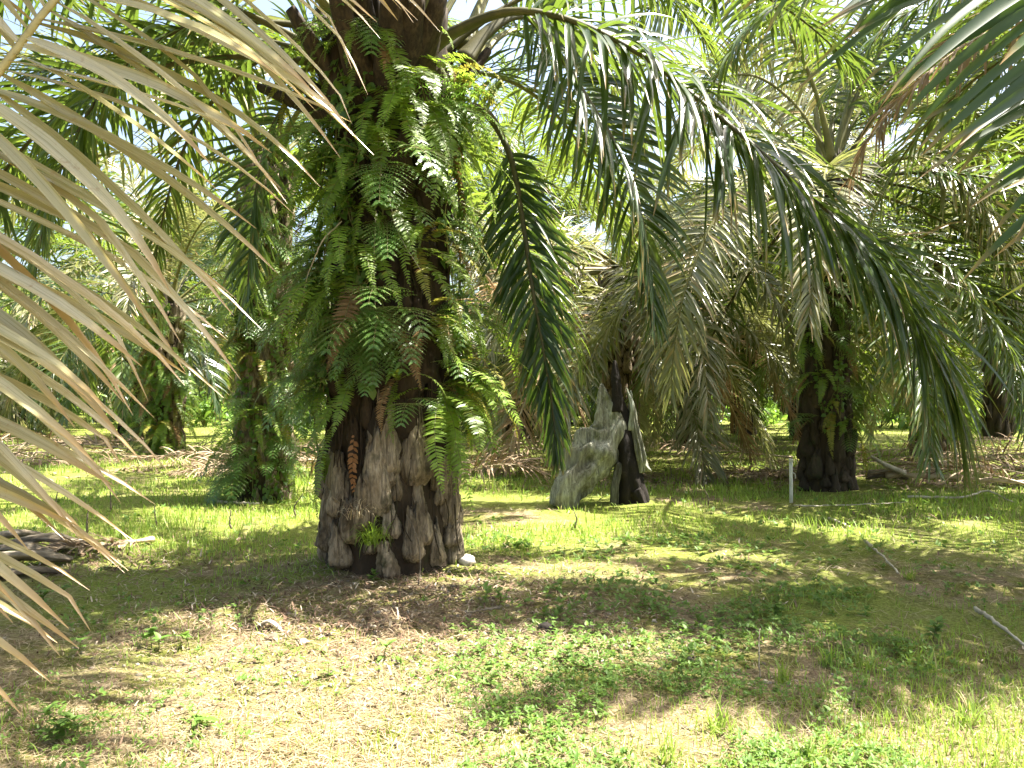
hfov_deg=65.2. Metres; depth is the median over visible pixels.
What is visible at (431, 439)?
fern
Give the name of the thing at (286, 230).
fern
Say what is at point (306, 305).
fern
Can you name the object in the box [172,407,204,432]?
fern
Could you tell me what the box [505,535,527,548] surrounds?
seedling
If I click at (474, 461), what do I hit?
fallen frond
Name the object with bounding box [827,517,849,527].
stick
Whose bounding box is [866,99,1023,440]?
oil palm
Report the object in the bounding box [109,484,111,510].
dead stalk
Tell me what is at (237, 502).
stick
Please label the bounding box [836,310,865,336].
fern
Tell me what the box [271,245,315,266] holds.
fern
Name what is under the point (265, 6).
sky
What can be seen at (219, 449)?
fallen frond
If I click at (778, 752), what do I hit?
weeds
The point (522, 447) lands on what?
fallen frond
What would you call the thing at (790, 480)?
marker pole
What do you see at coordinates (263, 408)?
fern
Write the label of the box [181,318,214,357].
fern
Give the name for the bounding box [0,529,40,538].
cut butt
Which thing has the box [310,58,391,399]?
creeper
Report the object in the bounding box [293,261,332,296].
fern
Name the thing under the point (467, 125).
fern
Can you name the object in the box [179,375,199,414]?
fern
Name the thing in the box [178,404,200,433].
fern
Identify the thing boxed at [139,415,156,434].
fern
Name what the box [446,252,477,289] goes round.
fern
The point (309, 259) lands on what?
fern
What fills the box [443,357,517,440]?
fern
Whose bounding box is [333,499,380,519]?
dry tuft
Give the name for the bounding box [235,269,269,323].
fern
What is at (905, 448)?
fallen frond
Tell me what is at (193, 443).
fallen frond
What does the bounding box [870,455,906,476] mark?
cut petiole
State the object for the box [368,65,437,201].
fern
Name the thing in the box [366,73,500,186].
fern
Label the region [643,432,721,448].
fallen frond
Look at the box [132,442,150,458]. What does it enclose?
fern
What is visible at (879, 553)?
stick
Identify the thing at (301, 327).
fern
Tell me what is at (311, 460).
fallen frond
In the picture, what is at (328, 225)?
fern
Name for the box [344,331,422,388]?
fern
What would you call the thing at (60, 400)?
shrub
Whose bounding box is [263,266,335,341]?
fern
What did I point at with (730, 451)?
fallen frond
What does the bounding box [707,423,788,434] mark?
fallen frond
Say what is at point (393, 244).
fern
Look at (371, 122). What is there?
fern
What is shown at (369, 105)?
fern
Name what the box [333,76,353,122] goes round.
fern
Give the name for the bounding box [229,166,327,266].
fern
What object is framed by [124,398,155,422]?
fern
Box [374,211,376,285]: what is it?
tendril
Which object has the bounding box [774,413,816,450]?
fern
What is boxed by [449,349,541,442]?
fern
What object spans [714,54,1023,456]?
oil palm
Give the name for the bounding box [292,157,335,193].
fern
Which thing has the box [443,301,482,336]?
fern
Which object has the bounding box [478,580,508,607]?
seedling
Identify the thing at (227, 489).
fern
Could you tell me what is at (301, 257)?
fern
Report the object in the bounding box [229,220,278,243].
fern
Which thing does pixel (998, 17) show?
oil palm
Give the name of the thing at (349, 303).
fern
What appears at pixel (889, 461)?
fallen frond
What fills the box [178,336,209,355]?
fern
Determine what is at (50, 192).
oil palm
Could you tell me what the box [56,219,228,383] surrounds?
oil palm
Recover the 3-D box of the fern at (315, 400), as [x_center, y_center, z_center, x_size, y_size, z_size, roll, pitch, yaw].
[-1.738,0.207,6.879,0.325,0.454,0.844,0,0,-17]
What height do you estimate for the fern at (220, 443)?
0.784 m
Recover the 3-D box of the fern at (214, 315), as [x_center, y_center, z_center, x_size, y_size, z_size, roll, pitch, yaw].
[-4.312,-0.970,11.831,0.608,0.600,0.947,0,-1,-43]
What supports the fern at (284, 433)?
attached to the oil palm at (264, 356)
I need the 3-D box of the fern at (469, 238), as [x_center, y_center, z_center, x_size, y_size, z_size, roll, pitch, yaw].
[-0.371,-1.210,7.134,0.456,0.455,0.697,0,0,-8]
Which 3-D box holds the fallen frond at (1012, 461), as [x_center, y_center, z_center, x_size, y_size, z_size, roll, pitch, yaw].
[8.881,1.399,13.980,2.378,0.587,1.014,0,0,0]
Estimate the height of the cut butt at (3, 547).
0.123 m
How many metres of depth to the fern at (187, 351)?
19.13 m
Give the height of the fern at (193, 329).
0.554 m
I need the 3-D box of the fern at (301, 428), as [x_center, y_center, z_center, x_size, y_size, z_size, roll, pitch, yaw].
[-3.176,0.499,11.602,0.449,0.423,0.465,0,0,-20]
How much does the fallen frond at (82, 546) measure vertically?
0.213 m
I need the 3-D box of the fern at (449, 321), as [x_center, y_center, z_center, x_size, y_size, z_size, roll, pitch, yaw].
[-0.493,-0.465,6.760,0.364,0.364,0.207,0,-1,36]
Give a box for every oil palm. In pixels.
[0,0,183,340]
[0,0,437,714]
[0,0,590,501]
[0,0,1019,578]
[0,130,238,440]
[0,140,316,457]
[0,202,100,436]
[0,268,112,423]
[12,195,232,404]
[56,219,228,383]
[83,276,228,413]
[87,359,203,412]
[186,368,235,405]
[204,267,297,398]
[206,267,314,400]
[217,300,330,420]
[239,50,613,333]
[290,274,474,405]
[447,184,884,484]
[450,245,610,434]
[456,51,665,438]
[468,254,654,423]
[553,167,858,443]
[565,0,1023,491]
[609,145,882,434]
[653,32,947,439]
[681,0,1023,229]
[701,0,1023,300]
[709,227,860,414]
[711,375,771,412]
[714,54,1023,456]
[724,306,891,420]
[850,288,1018,419]
[861,0,1023,322]
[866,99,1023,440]
[870,261,1023,432]
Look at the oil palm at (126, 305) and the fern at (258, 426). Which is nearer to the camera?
the fern at (258, 426)
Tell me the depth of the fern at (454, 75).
6.96 m
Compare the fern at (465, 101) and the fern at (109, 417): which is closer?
the fern at (465, 101)
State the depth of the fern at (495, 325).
7.38 m
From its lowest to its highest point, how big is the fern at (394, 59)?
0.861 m
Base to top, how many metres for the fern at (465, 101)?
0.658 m
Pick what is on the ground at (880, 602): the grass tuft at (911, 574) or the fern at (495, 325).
the grass tuft at (911, 574)
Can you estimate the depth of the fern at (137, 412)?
18.65 m
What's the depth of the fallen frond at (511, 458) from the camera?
13.07 m
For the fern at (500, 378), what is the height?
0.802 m
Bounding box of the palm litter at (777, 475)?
[3,438,1023,498]
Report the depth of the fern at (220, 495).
11.51 m
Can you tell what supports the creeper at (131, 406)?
attached to the oil palm at (74, 272)
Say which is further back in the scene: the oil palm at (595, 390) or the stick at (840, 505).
the oil palm at (595, 390)
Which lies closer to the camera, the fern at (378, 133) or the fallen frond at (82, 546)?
the fern at (378, 133)
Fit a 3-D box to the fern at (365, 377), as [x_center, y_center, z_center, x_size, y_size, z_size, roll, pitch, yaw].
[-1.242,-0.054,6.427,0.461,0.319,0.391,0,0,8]
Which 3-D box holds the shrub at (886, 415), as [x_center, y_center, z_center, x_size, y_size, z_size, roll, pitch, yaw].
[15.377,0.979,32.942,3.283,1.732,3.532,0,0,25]
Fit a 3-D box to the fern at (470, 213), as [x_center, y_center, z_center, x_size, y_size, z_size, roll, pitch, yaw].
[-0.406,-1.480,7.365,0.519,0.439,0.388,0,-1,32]
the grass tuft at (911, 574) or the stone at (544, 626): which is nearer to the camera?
the stone at (544, 626)
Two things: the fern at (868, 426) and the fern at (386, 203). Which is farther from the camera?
the fern at (868, 426)
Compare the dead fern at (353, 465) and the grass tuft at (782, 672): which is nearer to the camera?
the grass tuft at (782, 672)
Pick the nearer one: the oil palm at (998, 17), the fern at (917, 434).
the oil palm at (998, 17)
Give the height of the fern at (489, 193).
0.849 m
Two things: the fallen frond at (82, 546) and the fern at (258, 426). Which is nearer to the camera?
the fallen frond at (82, 546)
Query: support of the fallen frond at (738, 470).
on the ground at (880, 602)
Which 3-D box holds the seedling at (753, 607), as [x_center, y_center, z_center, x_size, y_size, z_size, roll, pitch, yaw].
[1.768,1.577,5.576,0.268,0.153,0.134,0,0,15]
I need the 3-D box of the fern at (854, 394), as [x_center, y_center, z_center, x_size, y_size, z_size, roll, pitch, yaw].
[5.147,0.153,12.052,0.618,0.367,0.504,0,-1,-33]
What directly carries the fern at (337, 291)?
attached to the oil palm at (396, 480)
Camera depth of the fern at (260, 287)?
7.18 m
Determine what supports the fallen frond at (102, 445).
on the ground at (880, 602)
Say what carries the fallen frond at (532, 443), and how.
on the ground at (880, 602)
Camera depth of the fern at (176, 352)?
18.63 m
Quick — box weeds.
[0,466,1023,767]
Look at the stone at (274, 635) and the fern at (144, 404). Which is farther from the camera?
the fern at (144, 404)
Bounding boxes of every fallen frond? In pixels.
[0,430,89,447]
[5,441,142,460]
[8,431,121,451]
[12,450,69,467]
[13,432,148,456]
[30,528,154,555]
[68,434,144,446]
[114,444,233,466]
[165,454,226,478]
[179,445,305,455]
[190,434,295,448]
[200,445,315,461]
[294,432,323,451]
[295,444,321,473]
[461,444,556,484]
[462,439,546,455]
[462,445,540,474]
[464,445,559,469]
[489,435,571,452]
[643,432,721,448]
[649,441,792,458]
[706,459,761,479]
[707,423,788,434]
[741,458,798,481]
[795,444,968,469]
[855,438,986,460]
[864,452,1023,486]
[875,445,1023,487]
[924,440,1021,458]
[940,439,1023,464]
[947,446,1023,476]
[952,432,1023,447]
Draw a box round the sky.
[0,0,1023,391]
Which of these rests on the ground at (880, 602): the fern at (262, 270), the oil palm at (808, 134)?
the oil palm at (808, 134)
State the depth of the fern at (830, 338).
12.26 m
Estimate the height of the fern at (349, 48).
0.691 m
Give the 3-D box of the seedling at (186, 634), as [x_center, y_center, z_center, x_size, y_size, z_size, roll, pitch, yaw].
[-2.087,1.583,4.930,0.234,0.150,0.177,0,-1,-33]
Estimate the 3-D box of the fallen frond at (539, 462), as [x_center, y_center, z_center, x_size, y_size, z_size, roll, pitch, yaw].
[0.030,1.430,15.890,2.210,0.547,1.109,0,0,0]
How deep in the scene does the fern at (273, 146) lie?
6.68 m
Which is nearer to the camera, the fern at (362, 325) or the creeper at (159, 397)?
the fern at (362, 325)
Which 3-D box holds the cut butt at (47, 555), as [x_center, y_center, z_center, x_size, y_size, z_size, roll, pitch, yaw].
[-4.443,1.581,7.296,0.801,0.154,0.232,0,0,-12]
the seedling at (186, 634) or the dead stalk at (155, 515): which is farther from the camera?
the dead stalk at (155, 515)
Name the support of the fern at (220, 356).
attached to the oil palm at (264, 356)
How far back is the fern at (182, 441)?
18.85 m
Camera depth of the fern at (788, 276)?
12.48 m
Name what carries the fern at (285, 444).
attached to the oil palm at (264, 356)
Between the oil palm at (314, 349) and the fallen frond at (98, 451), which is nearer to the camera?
the fallen frond at (98, 451)
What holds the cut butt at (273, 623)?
on the ground at (880, 602)
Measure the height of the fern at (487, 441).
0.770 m
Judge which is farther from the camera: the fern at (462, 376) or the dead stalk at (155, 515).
the dead stalk at (155, 515)
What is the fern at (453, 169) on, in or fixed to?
attached to the oil palm at (396, 480)
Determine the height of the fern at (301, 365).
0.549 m
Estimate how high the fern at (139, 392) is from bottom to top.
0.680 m
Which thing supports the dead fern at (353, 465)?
attached to the oil palm at (396, 480)
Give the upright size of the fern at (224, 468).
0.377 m
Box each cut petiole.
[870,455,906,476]
[885,472,1023,483]
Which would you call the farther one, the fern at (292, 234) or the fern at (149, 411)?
the fern at (149, 411)
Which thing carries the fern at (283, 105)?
attached to the oil palm at (396, 480)
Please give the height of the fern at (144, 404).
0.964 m
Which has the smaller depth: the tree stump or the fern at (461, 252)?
the fern at (461, 252)
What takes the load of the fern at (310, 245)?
attached to the oil palm at (396, 480)
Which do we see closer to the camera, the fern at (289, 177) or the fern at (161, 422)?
the fern at (289, 177)
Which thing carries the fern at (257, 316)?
attached to the oil palm at (264, 356)
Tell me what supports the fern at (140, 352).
attached to the oil palm at (126, 305)
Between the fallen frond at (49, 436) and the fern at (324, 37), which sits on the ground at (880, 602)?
the fallen frond at (49, 436)
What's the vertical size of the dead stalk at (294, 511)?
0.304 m
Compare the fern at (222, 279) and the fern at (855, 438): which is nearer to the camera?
the fern at (222, 279)
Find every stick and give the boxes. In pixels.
[217,500,258,504]
[468,606,500,612]
[794,502,902,506]
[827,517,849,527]
[864,540,898,573]
[907,490,1012,501]
[973,606,1023,645]
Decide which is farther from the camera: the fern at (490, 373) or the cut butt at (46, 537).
the cut butt at (46, 537)
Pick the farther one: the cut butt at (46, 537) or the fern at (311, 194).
the cut butt at (46, 537)
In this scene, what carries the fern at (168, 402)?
attached to the oil palm at (126, 305)
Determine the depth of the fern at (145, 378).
18.57 m
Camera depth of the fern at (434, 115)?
6.52 m
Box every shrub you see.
[11,394,84,418]
[185,391,235,426]
[293,399,325,438]
[567,392,595,420]
[723,403,778,422]
[852,391,908,427]
[948,415,979,440]
[972,399,1023,430]
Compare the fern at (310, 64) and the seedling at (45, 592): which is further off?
the fern at (310, 64)
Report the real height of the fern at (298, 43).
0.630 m
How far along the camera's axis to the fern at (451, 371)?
6.78 m
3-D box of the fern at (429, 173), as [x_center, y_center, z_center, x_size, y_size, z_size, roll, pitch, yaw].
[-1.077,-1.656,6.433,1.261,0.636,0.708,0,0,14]
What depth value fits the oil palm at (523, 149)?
25.27 m
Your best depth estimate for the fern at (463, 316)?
7.02 m
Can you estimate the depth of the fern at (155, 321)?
18.35 m
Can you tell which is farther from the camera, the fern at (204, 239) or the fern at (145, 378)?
the fern at (145, 378)
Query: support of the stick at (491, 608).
on the ground at (880, 602)
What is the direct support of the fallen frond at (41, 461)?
on the ground at (880, 602)
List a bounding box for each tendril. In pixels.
[301,221,341,305]
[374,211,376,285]
[391,209,420,269]
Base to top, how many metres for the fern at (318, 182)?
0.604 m
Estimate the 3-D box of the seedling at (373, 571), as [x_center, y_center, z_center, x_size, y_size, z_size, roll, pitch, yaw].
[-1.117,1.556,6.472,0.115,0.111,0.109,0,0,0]
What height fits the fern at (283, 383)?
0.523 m
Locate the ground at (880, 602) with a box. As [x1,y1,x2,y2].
[0,392,1023,767]
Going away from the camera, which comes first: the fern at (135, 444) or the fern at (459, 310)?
the fern at (459, 310)
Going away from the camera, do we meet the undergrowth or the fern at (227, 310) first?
the fern at (227, 310)
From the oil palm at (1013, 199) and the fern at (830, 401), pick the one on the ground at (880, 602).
the oil palm at (1013, 199)
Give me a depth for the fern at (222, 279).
11.27 m
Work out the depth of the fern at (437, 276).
6.44 m
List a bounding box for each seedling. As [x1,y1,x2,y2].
[35,584,71,604]
[35,702,92,744]
[69,636,87,653]
[141,626,157,648]
[152,630,192,647]
[189,712,218,728]
[317,661,343,675]
[368,568,379,580]
[377,638,395,661]
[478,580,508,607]
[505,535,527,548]
[537,604,565,620]
[556,645,592,665]
[748,598,784,614]
[923,615,948,639]
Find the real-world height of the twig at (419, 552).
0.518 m
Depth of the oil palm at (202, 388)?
63.61 m
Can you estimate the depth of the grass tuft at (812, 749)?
3.41 m
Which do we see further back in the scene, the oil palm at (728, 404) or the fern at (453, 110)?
the oil palm at (728, 404)
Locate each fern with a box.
[95,416,116,431]
[114,381,150,408]
[119,426,149,446]
[120,361,143,387]
[121,421,145,447]
[122,354,149,409]
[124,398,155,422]
[124,432,150,456]
[125,351,148,376]
[127,427,147,446]
[128,348,154,381]
[129,379,147,407]
[131,338,148,366]
[131,403,150,421]
[132,439,173,458]
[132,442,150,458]
[134,384,165,425]
[136,399,153,422]
[138,318,170,336]
[139,312,155,333]
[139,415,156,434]
[139,435,169,457]
[142,322,155,354]
[143,421,172,454]
[144,366,167,388]
[147,432,163,456]
[150,368,185,402]
[151,418,180,453]
[154,371,190,399]
[162,380,183,414]
[163,371,194,395]
[163,374,193,400]
[164,316,200,339]
[168,368,185,386]
[172,347,188,374]
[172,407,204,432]
[174,386,208,416]
[174,399,205,440]
[175,419,197,457]
[177,354,195,387]
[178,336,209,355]
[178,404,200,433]
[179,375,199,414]
[180,334,205,374]
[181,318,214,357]
[190,423,241,469]
[191,221,229,252]
[194,319,232,360]
[196,321,258,358]
[196,457,243,501]
[197,424,232,473]
[200,301,238,334]
[203,469,256,505]
[206,340,252,379]
[206,460,253,484]
[207,237,256,300]
[207,481,231,504]
[209,443,258,498]
[212,269,249,308]
[212,401,282,444]
[212,465,250,505]
[213,192,298,267]
[213,328,244,374]
[213,437,289,474]
[218,241,267,280]
[218,303,245,353]
[220,262,280,320]
[220,397,253,419]
[222,409,263,452]
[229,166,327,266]
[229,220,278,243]
[232,308,275,343]
[235,219,307,262]
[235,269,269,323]
[236,196,283,233]
[238,352,269,406]
[240,260,317,392]
[246,117,333,199]
[246,311,288,339]
[251,207,296,249]
[253,376,329,431]
[255,312,328,363]
[256,458,306,482]
[257,370,304,410]
[259,168,333,249]
[262,263,321,331]
[263,63,321,133]
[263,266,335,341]
[263,433,300,461]
[264,39,330,94]
[264,246,331,303]
[268,273,374,327]
[269,369,326,427]
[270,119,330,215]
[270,402,312,438]
[271,175,333,248]
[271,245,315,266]
[271,381,291,435]
[272,342,318,398]
[273,238,334,305]
[274,273,364,384]
[276,385,301,449]
[277,310,316,348]
[277,330,321,386]
[279,209,316,261]
[279,286,339,349]
[279,404,306,432]
[280,238,323,299]
[282,378,354,459]
[282,426,311,455]
[283,277,331,329]
[283,408,334,518]
[284,144,329,210]
[285,189,316,225]
[286,335,319,394]
[287,300,304,362]
[287,443,330,482]
[288,3,413,72]
[288,331,315,358]
[288,462,308,501]
[289,153,357,245]
[290,382,327,431]
[291,102,315,142]
[291,242,333,281]
[292,20,333,66]
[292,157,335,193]
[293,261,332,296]
[294,364,325,403]
[298,95,326,151]
[298,107,358,170]
[300,17,359,61]
[301,307,410,387]
[302,137,449,208]
[302,174,333,247]
[304,46,328,96]
[304,278,342,323]
[307,324,359,371]
[307,347,347,411]
[307,348,325,377]
[308,304,384,355]
[312,243,404,326]
[314,285,437,389]
[318,20,359,102]
[319,27,336,53]
[319,193,379,269]
[321,324,396,370]
[326,125,418,267]
[327,358,384,396]
[329,226,367,333]
[330,79,431,169]
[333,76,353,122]
[337,103,378,172]
[341,27,400,74]
[341,199,416,282]
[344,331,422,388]
[347,435,357,492]
[354,202,435,260]
[363,97,473,258]
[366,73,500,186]
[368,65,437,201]
[375,369,446,443]
[376,26,453,105]
[380,232,410,266]
[385,379,492,470]
[385,398,439,438]
[394,165,455,286]
[399,54,484,116]
[406,225,482,333]
[408,316,470,383]
[409,96,470,140]
[411,222,492,304]
[420,102,477,234]
[422,377,519,493]
[423,156,472,186]
[430,297,465,357]
[432,295,501,351]
[433,360,516,429]
[436,308,475,348]
[436,376,506,513]
[438,58,480,98]
[438,101,506,166]
[438,170,458,232]
[440,52,492,136]
[442,223,481,265]
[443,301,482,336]
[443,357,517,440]
[444,369,492,429]
[446,62,510,126]
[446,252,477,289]
[447,72,498,152]
[447,83,485,157]
[447,237,485,278]
[448,221,495,268]
[448,299,521,404]
[448,325,482,356]
[449,226,506,303]
[449,241,489,300]
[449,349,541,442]
[449,375,511,455]
[450,127,464,166]
[450,140,519,223]
[450,364,507,446]
[451,200,488,234]
[451,227,484,273]
[451,303,476,347]
[451,303,522,353]
[451,328,487,371]
[456,347,503,405]
[773,322,807,373]
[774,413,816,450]
[777,259,802,292]
[780,373,807,402]
[787,288,853,321]
[788,341,824,361]
[793,314,822,368]
[794,282,850,302]
[795,334,835,368]
[796,369,835,404]
[797,300,857,337]
[822,401,849,456]
[823,331,863,365]
[826,391,881,419]
[831,382,866,404]
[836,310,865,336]
[839,411,881,460]
[842,425,880,451]
[847,333,894,380]
[850,397,882,423]
[851,406,873,427]
[853,420,900,482]
[899,407,919,432]
[900,423,918,447]
[948,325,975,351]
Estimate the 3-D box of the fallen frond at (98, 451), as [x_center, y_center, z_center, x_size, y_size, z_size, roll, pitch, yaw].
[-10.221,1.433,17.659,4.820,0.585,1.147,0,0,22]
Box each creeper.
[115,329,143,438]
[139,303,172,453]
[227,233,260,497]
[244,220,297,503]
[302,131,362,435]
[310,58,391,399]
[432,80,472,407]
[802,234,851,433]
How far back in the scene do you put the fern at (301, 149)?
6.79 m
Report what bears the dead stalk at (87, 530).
on the ground at (880, 602)
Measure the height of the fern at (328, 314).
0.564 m
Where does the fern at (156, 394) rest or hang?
attached to the oil palm at (126, 305)
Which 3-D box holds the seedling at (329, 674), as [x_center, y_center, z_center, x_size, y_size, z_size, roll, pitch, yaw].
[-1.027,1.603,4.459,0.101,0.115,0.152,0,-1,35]
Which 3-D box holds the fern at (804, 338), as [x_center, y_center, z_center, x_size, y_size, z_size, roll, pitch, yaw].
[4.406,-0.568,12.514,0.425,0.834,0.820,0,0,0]
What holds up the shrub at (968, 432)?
on the ground at (880, 602)
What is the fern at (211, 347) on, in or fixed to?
attached to the oil palm at (264, 356)
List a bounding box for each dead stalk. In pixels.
[86,504,88,532]
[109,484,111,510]
[154,505,157,525]
[293,494,302,517]
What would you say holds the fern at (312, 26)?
attached to the oil palm at (396, 480)
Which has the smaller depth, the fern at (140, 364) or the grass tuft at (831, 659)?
the grass tuft at (831, 659)
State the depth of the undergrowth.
35.38 m
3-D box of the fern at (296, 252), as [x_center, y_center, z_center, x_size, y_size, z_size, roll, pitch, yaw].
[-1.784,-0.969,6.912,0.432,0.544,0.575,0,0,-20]
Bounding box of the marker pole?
[789,458,795,502]
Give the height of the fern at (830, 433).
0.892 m
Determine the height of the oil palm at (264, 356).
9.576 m
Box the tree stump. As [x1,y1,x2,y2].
[549,360,650,508]
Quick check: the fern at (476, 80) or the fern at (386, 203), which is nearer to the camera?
the fern at (386, 203)
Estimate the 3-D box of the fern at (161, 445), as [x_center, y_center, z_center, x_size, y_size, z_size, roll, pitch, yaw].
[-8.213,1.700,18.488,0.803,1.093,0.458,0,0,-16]
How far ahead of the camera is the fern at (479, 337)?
7.54 m
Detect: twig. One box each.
[406,515,420,583]
[758,630,760,677]
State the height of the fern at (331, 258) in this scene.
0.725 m
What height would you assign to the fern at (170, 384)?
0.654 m
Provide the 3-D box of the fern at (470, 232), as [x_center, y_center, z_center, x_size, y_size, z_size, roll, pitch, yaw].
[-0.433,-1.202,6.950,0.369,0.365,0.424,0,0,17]
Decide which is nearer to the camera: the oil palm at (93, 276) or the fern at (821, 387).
the fern at (821, 387)
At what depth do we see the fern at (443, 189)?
6.69 m
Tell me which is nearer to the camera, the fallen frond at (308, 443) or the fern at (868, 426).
the fern at (868, 426)
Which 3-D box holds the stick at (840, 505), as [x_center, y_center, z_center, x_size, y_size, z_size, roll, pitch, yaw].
[4.554,1.615,10.735,1.580,0.055,0.041,0,0,-4]
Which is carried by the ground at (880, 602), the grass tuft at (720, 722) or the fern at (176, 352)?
the grass tuft at (720, 722)
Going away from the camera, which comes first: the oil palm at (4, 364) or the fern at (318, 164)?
the fern at (318, 164)
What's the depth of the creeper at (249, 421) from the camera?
11.54 m
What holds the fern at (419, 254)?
attached to the oil palm at (396, 480)
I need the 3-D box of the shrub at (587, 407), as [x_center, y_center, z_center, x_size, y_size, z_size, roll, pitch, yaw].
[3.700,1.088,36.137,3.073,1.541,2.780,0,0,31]
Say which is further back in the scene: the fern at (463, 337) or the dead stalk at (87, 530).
the dead stalk at (87, 530)
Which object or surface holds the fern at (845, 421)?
attached to the oil palm at (821, 468)
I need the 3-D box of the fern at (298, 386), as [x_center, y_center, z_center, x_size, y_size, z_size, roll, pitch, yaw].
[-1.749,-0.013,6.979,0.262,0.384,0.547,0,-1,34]
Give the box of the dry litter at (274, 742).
[0,450,1023,767]
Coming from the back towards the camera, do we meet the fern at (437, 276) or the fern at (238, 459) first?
the fern at (238, 459)
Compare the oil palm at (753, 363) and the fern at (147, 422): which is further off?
the oil palm at (753, 363)
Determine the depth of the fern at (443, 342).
6.55 m
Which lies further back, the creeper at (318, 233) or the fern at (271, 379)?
the fern at (271, 379)
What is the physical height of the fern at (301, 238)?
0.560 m
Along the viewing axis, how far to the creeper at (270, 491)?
11.57 m
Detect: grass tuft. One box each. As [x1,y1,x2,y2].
[346,515,398,555]
[642,725,711,765]
[692,695,751,734]
[758,653,801,687]
[784,726,845,767]
[813,641,846,669]
[849,643,889,671]
[899,560,922,580]
[906,647,948,675]
[929,689,998,730]
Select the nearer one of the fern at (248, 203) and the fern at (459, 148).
the fern at (459, 148)
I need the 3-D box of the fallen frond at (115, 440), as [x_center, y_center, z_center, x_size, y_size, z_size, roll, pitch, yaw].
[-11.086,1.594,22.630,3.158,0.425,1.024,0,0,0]
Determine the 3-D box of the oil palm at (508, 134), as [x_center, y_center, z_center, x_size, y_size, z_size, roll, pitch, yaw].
[-2.287,-3.492,21.520,10.154,11.231,9.973,0,0,0]
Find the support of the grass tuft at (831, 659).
on the ground at (880, 602)
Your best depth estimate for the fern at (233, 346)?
11.36 m
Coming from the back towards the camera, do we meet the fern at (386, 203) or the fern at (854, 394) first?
the fern at (854, 394)
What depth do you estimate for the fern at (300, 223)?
6.92 m
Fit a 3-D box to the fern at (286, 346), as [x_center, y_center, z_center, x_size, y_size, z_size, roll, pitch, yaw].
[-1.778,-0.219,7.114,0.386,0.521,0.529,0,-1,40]
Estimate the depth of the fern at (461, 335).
6.85 m
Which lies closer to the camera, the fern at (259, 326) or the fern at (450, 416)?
the fern at (450, 416)
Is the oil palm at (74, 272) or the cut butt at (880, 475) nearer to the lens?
the cut butt at (880, 475)
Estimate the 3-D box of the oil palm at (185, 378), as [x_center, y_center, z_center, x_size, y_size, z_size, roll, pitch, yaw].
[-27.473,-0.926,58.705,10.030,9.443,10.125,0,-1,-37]
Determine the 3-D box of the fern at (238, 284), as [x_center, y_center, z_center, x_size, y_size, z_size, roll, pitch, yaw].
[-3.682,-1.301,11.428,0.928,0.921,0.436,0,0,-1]
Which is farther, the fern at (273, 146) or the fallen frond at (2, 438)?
the fallen frond at (2, 438)
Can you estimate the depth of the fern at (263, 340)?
6.71 m
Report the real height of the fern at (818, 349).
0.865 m
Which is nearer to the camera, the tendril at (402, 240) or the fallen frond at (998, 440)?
the tendril at (402, 240)
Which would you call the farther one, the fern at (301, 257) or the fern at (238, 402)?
the fern at (238, 402)
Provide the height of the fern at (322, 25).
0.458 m
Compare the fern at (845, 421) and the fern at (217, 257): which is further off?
the fern at (845, 421)
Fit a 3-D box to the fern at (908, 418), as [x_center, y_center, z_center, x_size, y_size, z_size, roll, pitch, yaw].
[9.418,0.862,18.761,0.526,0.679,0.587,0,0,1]
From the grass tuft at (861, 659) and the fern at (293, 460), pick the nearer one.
the grass tuft at (861, 659)
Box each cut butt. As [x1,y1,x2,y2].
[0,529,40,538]
[0,542,56,551]
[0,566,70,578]
[1,550,72,561]
[11,532,73,542]
[49,538,89,544]
[255,619,282,630]
[865,469,908,479]
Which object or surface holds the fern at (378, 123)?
attached to the oil palm at (396, 480)
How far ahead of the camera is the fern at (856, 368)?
12.10 m
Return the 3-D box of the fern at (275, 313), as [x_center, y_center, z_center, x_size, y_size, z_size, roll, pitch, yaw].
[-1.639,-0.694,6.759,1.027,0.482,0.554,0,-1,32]
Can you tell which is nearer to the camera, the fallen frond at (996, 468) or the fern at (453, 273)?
the fern at (453, 273)
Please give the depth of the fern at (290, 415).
6.64 m
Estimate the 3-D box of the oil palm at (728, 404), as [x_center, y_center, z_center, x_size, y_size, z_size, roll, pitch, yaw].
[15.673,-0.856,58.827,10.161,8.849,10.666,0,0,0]
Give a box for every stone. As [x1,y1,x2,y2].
[265,633,279,639]
[458,554,475,565]
[538,622,555,632]
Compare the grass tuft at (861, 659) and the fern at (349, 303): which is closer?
the grass tuft at (861, 659)
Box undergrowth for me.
[0,391,981,431]
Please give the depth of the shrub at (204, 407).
33.76 m
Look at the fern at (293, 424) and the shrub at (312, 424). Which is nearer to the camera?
the fern at (293, 424)
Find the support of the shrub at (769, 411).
on the ground at (880, 602)
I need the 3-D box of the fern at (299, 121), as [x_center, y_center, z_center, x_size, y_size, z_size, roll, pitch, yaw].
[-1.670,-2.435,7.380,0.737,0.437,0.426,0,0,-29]
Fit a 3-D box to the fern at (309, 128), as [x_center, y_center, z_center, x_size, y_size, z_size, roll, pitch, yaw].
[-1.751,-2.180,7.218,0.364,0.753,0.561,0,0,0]
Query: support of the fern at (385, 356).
attached to the oil palm at (396, 480)
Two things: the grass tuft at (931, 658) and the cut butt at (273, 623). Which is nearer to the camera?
the grass tuft at (931, 658)

